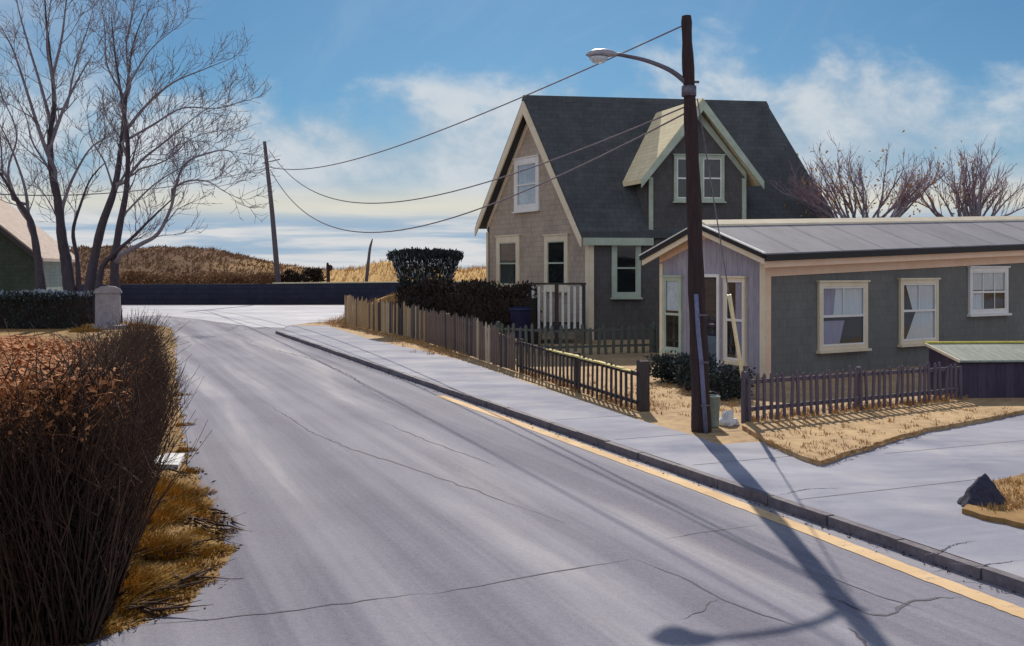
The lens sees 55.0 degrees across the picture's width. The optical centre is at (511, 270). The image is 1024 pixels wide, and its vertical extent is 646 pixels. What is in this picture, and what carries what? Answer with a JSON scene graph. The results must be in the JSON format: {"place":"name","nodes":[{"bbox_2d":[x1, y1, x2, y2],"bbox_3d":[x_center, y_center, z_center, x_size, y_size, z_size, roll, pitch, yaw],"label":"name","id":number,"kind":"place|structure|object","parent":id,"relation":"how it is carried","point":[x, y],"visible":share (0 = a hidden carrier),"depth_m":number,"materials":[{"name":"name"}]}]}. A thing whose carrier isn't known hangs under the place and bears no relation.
{"place":"outdoors","nodes":[
{"label":"outdoors","id":0,"kind":"place"},
{"bbox_2d":[0,197,74,297],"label":"green house","id":1,"kind":"structure","parent":0,"point":[17,269],"depth_m":41.97,"materials":[{"name":"paint"}]},
{"bbox_2d":[67,323,160,331],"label":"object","id":2,"kind":"structure","parent":0,"point":[82,327],"depth_m":32.07,"materials":[{"name":"brown plant"}]},
{"bbox_2d":[0,304,343,645],"bbox_3d":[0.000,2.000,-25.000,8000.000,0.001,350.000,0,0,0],"label":"ground","id":3,"kind":"structure","parent":0,"point":[46,333],"depth_m":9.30,"materials":[{"name":"brown plant"}]},
{"bbox_2d":[0,79,61,291],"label":"bare tree","id":4,"kind":"object","parent":3,"relation":"on","point":[40,282],"visible":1,"depth_m":37.28,"materials":[{"name":"brown plant"}]},
{"bbox_2d":[0,288,94,328],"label":"clipped hedge","id":5,"kind":"object","parent":3,"relation":"on","point":[50,308],"visible":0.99,"depth_m":33.60,"materials":[{"name":"green plant"}]},
{"bbox_2d":[0,0,141,293],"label":"bare tree","id":6,"kind":"object","parent":3,"relation":"on","point":[67,272],"visible":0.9,"depth_m":38.25,"materials":[{"name":"brown plant"}]},
{"bbox_2d":[0,307,211,645],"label":"hedge","id":7,"kind":"object","parent":3,"relation":"on","point":[82,431],"visible":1,"depth_m":5.29,"materials":[{"name":"brown plant"}]},
{"bbox_2d":[91,286,127,329],"bbox_3d":[-13.788,1.269,33.740,1.150,1.463,1.156,0,0,-20],"label":"gatepost","id":8,"kind":"object","parent":3,"relation":"on","point":[107,301],"visible":0.78,"depth_m":33.68,"materials":[{"name":"grey concrete"}]},
{"bbox_2d":[154,453,184,468],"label":"white slab","id":9,"kind":"structure","parent":3,"relation":"on","point":[176,462],"depth_m":10.15,"materials":[{"name":"white concrete"}]},
{"bbox_2d":[62,0,281,322],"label":"bare tree","id":10,"kind":"object","parent":3,"relation":"on","point":[93,277],"visible":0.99,"depth_m":36.94,"materials":[{"name":"brown plant"}]},
{"bbox_2d":[81,281,481,304],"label":"retaining wall","id":11,"kind":"structure","parent":3,"relation":"on","point":[272,293],"depth_m":57.36,"materials":[{"name":"grey concrete"}]},
{"bbox_2d":[47,328,1014,645],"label":"fallen twigs","id":12,"kind":"object","parent":3,"relation":"on","point":[169,586],"visible":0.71,"depth_m":6.63,"materials":[{"name":"brown plant"}]},
{"bbox_2d":[275,322,1023,594],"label":"kerb","id":13,"kind":"structure","parent":3,"relation":"on","point":[1003,579],"depth_m":8.41,"materials":[{"name":"concrete"}]},
{"bbox_2d":[475,95,830,339],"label":"gabled house","id":14,"kind":"structure","parent":3,"relation":"on","point":[599,226],"depth_m":28.19,"materials":[{"name":"grey wood"}]},
{"bbox_2d":[495,234,520,287],"bbox_3d":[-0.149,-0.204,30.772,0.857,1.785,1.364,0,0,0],"label":"window","id":15,"kind":"structure","parent":14,"relation":"in","point":[507,246],"depth_m":30.81,"materials":[{"name":"beige paint"}]},
{"bbox_2d":[512,154,540,213],"bbox_3d":[0.421,-2.596,29.794,0.108,1.679,1.526,0,0,-30],"label":"window","id":16,"kind":"structure","parent":14,"relation":"in","point":[529,200],"depth_m":29.79,"materials":[{"name":"white paint"}]},
{"bbox_2d":[542,233,569,292],"bbox_3d":[1.254,-0.200,28.367,0.109,1.676,1.323,0,0,-30],"label":"window","id":17,"kind":"structure","parent":14,"relation":"in","point":[556,246],"depth_m":28.41,"materials":[{"name":"beige paint"}]},
{"bbox_2d":[610,245,642,298],"bbox_3d":[3.156,-0.027,27.094,0.901,1.654,0.109,0,0,-8],"label":"window","id":18,"kind":"structure","parent":14,"relation":"in","point":[626,264],"depth_m":27.14,"materials":[{"name":"green paint"}]},
{"bbox_2d":[122,305,343,327],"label":"side street","id":19,"kind":"structure","parent":0,"point":[279,316],"depth_m":45.21,"materials":[{"name":"grey asphalt"}]},
{"bbox_2d":[71,248,485,283],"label":"dunes","id":20,"kind":"structure","parent":0,"point":[372,278],"depth_m":84.61,"materials":[{"name":"beige plant"}]},
{"bbox_2d":[103,270,175,283],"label":"scrub bush","id":21,"kind":"object","parent":20,"relation":"on","point":[132,277],"visible":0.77,"depth_m":61.13,"materials":[{"name":"brown plant"}]},
{"bbox_2d":[143,272,205,283],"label":"scrub bush","id":22,"kind":"object","parent":20,"relation":"on","point":[174,277],"visible":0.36,"depth_m":61.40,"materials":[{"name":"brown plant"}]},
{"bbox_2d":[69,244,334,283],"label":"dune heath","id":23,"kind":"object","parent":20,"relation":"on","point":[172,249],"visible":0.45,"depth_m":86.94,"materials":[{"name":"brown plant"}]},
{"bbox_2d":[173,271,248,283],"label":"scrub bush","id":24,"kind":"object","parent":20,"relation":"on","point":[215,278],"visible":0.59,"depth_m":61.24,"materials":[{"name":"brown plant"}]},
{"bbox_2d":[217,270,283,283],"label":"scrub bush","id":25,"kind":"object","parent":20,"relation":"on","point":[260,278],"visible":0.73,"depth_m":61.30,"materials":[{"name":"brown plant"}]},
{"bbox_2d":[262,141,280,282],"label":"utility pole","id":26,"kind":"object","parent":20,"relation":"on","point":[275,249],"visible":0.75,"depth_m":60.39,"materials":[{"name":"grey wood"}]},
{"bbox_2d":[0,168,264,195],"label":"power line","id":27,"kind":"object","parent":26,"relation":"attached to","point":[118,192],"visible":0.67,"depth_m":62.33,"materials":[{"name":"black rubber"}]},
{"bbox_2d":[264,269,311,283],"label":"scrub bush","id":28,"kind":"object","parent":20,"relation":"on","point":[293,276],"visible":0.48,"depth_m":62.02,"materials":[{"name":"green plant"}]},
{"bbox_2d":[299,267,330,281],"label":"scrub bush","id":29,"kind":"object","parent":20,"relation":"on","point":[314,274],"visible":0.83,"depth_m":63.75,"materials":[{"name":"green plant"}]},
{"bbox_2d":[326,263,332,281],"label":"wooden post","id":30,"kind":"object","parent":20,"relation":"on","point":[329,268],"visible":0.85,"depth_m":65.91,"materials":[{"name":"brown wood"}]},
{"bbox_2d":[365,239,372,281],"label":"leaning stake","id":31,"kind":"object","parent":20,"relation":"on","point":[367,266],"visible":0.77,"depth_m":60.43,"materials":[{"name":"grey wood"}]},
{"bbox_2d":[0,0,1023,269],"label":"sky","id":32,"kind":"structure","parent":0,"point":[348,79],"materials":[{"name":"blue"}]},
{"bbox_2d":[84,315,1023,645],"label":"road","id":33,"kind":"structure","parent":0,"point":[324,521],"depth_m":7.15,"materials":[{"name":"grey asphalt"}]},
{"bbox_2d":[116,325,961,645],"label":"road crack","id":34,"kind":"object","parent":33,"relation":"on","point":[554,571],"visible":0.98,"depth_m":6.08,"materials":[{"name":"grey asphalt"}]},
{"bbox_2d":[437,395,1023,618],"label":"road edge line","id":35,"kind":"object","parent":33,"relation":"on","point":[997,603],"visible":1,"depth_m":7.58,"materials":[{"name":"yellow paint"}]},
{"bbox_2d":[292,322,989,566],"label":"yard ground","id":36,"kind":"structure","parent":0,"point":[673,419],"depth_m":16.09,"materials":[{"name":"beige sand"}]},
{"bbox_2d":[326,293,400,324],"bbox_3d":[-3.968,1.375,35.200,6.000,1.120,2.600,0,0,0],"label":"earth mound","id":37,"kind":"object","parent":36,"relation":"on","point":[390,298],"visible":0.12,"depth_m":34.97,"materials":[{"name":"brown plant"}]},
{"bbox_2d":[386,246,463,293],"bbox_3d":[-2.711,0.628,30.610,2.455,2.766,2.104,0,0,0],"label":"trimmed bush","id":38,"kind":"object","parent":36,"relation":"on","point":[447,263],"visible":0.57,"depth_m":30.04,"materials":[{"name":"green plant"}]},
{"bbox_2d":[344,295,515,370],"bbox_3d":[-2.687,1.396,26.662,0.498,1.109,17.261,0,0,-20],"label":"picket fence","id":39,"kind":"object","parent":36,"relation":"on","point":[456,333],"visible":0.9,"depth_m":24.66,"materials":[{"name":"grey wood"}]},
{"bbox_2d":[395,276,542,343],"bbox_3d":[-1.427,1.108,27.775,1.269,1.913,6.270,0,0,-37],"label":"yard hedge","id":40,"kind":"object","parent":36,"relation":"on","point":[484,301],"visible":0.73,"depth_m":26.78,"materials":[{"name":"plant"}]},
{"bbox_2d":[508,307,532,343],"bbox_3d":[0.218,1.427,25.200,0.476,0.975,0.428,0,0,42],"label":"storage bin","id":41,"kind":"object","parent":36,"relation":"on","point":[520,317],"visible":0.75,"depth_m":25.08,"materials":[{"name":"blue plastic"}]},
{"bbox_2d":[527,283,585,343],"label":"deck","id":42,"kind":"structure","parent":36,"relation":"on","point":[557,324],"depth_m":25.53,"materials":[{"name":"white paint"}]},
{"bbox_2d":[494,321,658,355],"bbox_3d":[1.499,1.576,22.584,3.866,0.750,1.283,0,0,0],"label":"picket fence","id":43,"kind":"object","parent":36,"relation":"on","point":[653,329],"visible":0.81,"depth_m":22.45,"materials":[{"name":"grey wood"}]},
{"bbox_2d":[516,337,649,411],"bbox_3d":[0.935,1.586,15.884,0.214,0.730,5.383,0,0,-18],"label":"picket fence","id":44,"kind":"object","parent":36,"relation":"on","point":[641,373],"visible":0.98,"depth_m":15.00,"materials":[{"name":"wood"}]},
{"bbox_2d":[635,350,684,383],"bbox_3d":[2.664,1.684,16.954,1.002,0.678,1.067,0,0,-43],"label":"shrub","id":45,"kind":"object","parent":36,"relation":"on","point":[660,369],"visible":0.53,"depth_m":16.72,"materials":[{"name":"green plant"}]},
{"bbox_2d":[316,293,1023,510],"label":"yard grass","id":46,"kind":"structure","parent":36,"relation":"on","point":[402,338],"depth_m":12.96,"materials":[{"name":"plant"}]},
{"bbox_2d":[667,352,722,391],"bbox_3d":[3.039,1.667,15.778,1.052,0.730,1.335,0,0,0],"label":"shrub","id":47,"kind":"object","parent":36,"relation":"on","point":[683,361],"visible":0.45,"depth_m":15.75,"materials":[{"name":"green plant"}]},
{"bbox_2d":[681,15,711,433],"bbox_3d":[2.194,-0.505,11.675,0.361,5.045,0.297,0,0,0],"label":"utility pole","id":48,"kind":"object","parent":36,"relation":"on","point":[700,396],"visible":0.94,"depth_m":11.63,"materials":[{"name":"brown wood"}]},
{"bbox_2d":[268,26,680,169],"bbox_3d":[-6.494,-4.649,36.100,0.050,3.506,51.685,0,0,-19],"label":"power line","id":49,"kind":"object","parent":48,"relation":"attached to","point":[493,108],"visible":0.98,"depth_m":18.21,"materials":[{"name":"black rubber"}]},
{"bbox_2d":[268,107,683,203],"bbox_3d":[-6.442,-4.571,36.101,0.050,5.756,51.706,0,0,-19],"label":"power line","id":50,"kind":"object","parent":48,"relation":"attached to","point":[500,177],"visible":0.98,"depth_m":17.99,"materials":[{"name":"black rubber"}]},
{"bbox_2d":[270,113,683,232],"bbox_3d":[-6.388,-3.627,36.101,0.055,5.136,51.675,0,0,-19],"label":"power line","id":51,"kind":"object","parent":48,"relation":"attached to","point":[497,201],"visible":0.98,"depth_m":18.26,"materials":[{"name":"black rubber"}]},
{"bbox_2d":[586,49,683,83],"bbox_3d":[1.492,-2.417,11.702,1.222,0.434,0.200,0,0,0],"label":"street lamp","id":52,"kind":"object","parent":48,"relation":"attached to","point":[598,56],"visible":1,"depth_m":11.68,"materials":[{"name":"metal"}]},
{"bbox_2d":[697,98,742,375],"bbox_3d":[2.592,-0.064,12.024,1.018,3.962,0.052,0,0,-39],"label":"guy wire","id":53,"kind":"object","parent":48,"relation":"attached to","point":[731,309],"visible":0.72,"depth_m":12.08,"materials":[{"name":"grey metal"}]},
{"bbox_2d":[710,391,719,427],"bbox_3d":[2.444,1.698,12.020,0.210,0.435,0.205,0,0,0],"label":"utility pedestal","id":54,"kind":"object","parent":36,"relation":"on","point":[715,404],"visible":0.56,"depth_m":11.94,"materials":[{"name":"metal"}]},
{"bbox_2d":[685,360,762,400],"bbox_3d":[3.181,1.676,14.646,1.166,0.706,1.026,0,0,0],"label":"shrub","id":55,"kind":"object","parent":36,"relation":"on","point":[728,377],"visible":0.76,"depth_m":14.53,"materials":[{"name":"green plant"}]},
{"bbox_2d":[719,410,739,425],"bbox_3d":[2.684,1.821,12.146,0.270,0.188,0.216,0,0,0],"label":"plastic sack","id":56,"kind":"object","parent":36,"relation":"on","point":[726,419],"visible":0.97,"depth_m":12.10,"materials":[{"name":"white plastic"}]},
{"bbox_2d":[639,216,1023,377],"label":"cottage","id":57,"kind":"structure","parent":36,"relation":"on","point":[819,295],"depth_m":19.08,"materials":[{"name":"grey wood"}]},
{"bbox_2d":[659,275,683,353],"bbox_3d":[3.181,0.882,19.598,0.109,1.557,0.636,0,0,-31],"label":"window","id":58,"kind":"structure","parent":57,"relation":"in","point":[672,284],"depth_m":19.62,"materials":[{"name":"beige paint"}]},
{"bbox_2d":[704,274,719,368],"bbox_3d":[3.682,0.967,18.811,0.055,1.786,0.809,0,0,-31],"label":"door","id":59,"kind":"structure","parent":57,"relation":"in","point":[712,281],"depth_m":18.63,"materials":[{"name":"white paint"}]},
{"bbox_2d":[720,276,747,365],"bbox_3d":[4.082,0.924,18.098,0.109,1.632,0.632,0,0,-31],"label":"window","id":60,"kind":"structure","parent":57,"relation":"in","point":[737,285],"depth_m":18.09,"materials":[{"name":"beige paint"}]},
{"bbox_2d":[816,280,871,353],"bbox_3d":[6.249,0.865,18.483,1.415,1.346,0.109,0,0,-31],"label":"window","id":61,"kind":"structure","parent":57,"relation":"in","point":[842,305],"depth_m":18.49,"materials":[{"name":"beige paint"}]},
{"bbox_2d":[897,278,940,346],"bbox_3d":[8.148,0.833,19.624,1.255,1.356,0.109,0,0,-31],"label":"window","id":62,"kind":"structure","parent":57,"relation":"in","point":[918,297],"depth_m":19.63,"materials":[{"name":"beige paint"}]},
{"bbox_2d":[967,266,1011,316],"bbox_3d":[10.110,0.440,20.803,1.415,1.054,0.109,0,0,-31],"label":"window","id":63,"kind":"structure","parent":57,"relation":"in","point":[988,286],"depth_m":20.82,"materials":[{"name":"white paint"}]},
{"bbox_2d":[770,130,953,217],"bbox_3d":[9.465,-0.988,27.300,4.906,5.980,3.063,0,0,0],"label":"bare shrub","id":64,"kind":"object","parent":36,"relation":"on","point":[905,198],"visible":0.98,"depth_m":26.79,"materials":[{"name":"brown plant"}]},
{"bbox_2d":[742,398,1023,465],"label":"verge","id":65,"kind":"structure","parent":36,"relation":"on","point":[891,429],"depth_m":11.96,"materials":[{"name":"beige plant"}]},
{"bbox_2d":[741,361,962,423],"bbox_3d":[4.667,1.570,13.170,4.184,0.650,0.130,0,0,-31],"label":"picket fence","id":66,"kind":"object","parent":65,"relation":"on","point":[857,399],"visible":0.94,"depth_m":12.96,"materials":[{"name":"grey wood"}]},
{"bbox_2d":[895,134,1023,216],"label":"bare shrub","id":67,"kind":"object","parent":36,"relation":"on","point":[971,203],"visible":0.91,"depth_m":27.21,"materials":[{"name":"brown plant"}]},
{"bbox_2d":[924,341,1023,397],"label":"lidded shed","id":68,"kind":"structure","parent":36,"relation":"on","point":[992,369],"depth_m":14.37,"materials":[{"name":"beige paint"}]},
{"bbox_2d":[279,326,1023,576],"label":"pavement","id":69,"kind":"structure","parent":0,"point":[927,514],"depth_m":9.90,"materials":[{"name":"concrete"}]},
{"bbox_2d":[302,329,1023,498],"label":"pavement joint","id":70,"kind":"object","parent":69,"relation":"on","point":[732,430],"visible":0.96,"depth_m":10.67,"materials":[{"name":"grey concrete"}]},
{"bbox_2d":[782,488,1023,564],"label":"pavement crack","id":71,"kind":"object","parent":69,"relation":"on","point":[938,551],"visible":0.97,"depth_m":6.78,"materials":[{"name":"grey concrete"}]},
{"bbox_2d":[962,473,1023,528],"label":"grass island ground","id":72,"kind":"structure","parent":0,"point":[1013,517],"depth_m":7.64,"materials":[{"name":"beige plant"}]},
{"bbox_2d":[957,473,1006,506],"bbox_3d":[3.826,1.905,7.959,0.397,0.523,0.325,0,0,0],"label":"boulder","id":73,"kind":"object","parent":72,"relation":"on","point":[984,490],"visible":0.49,"depth_m":7.89,"materials":[{"name":"grey stone"}]}
]}

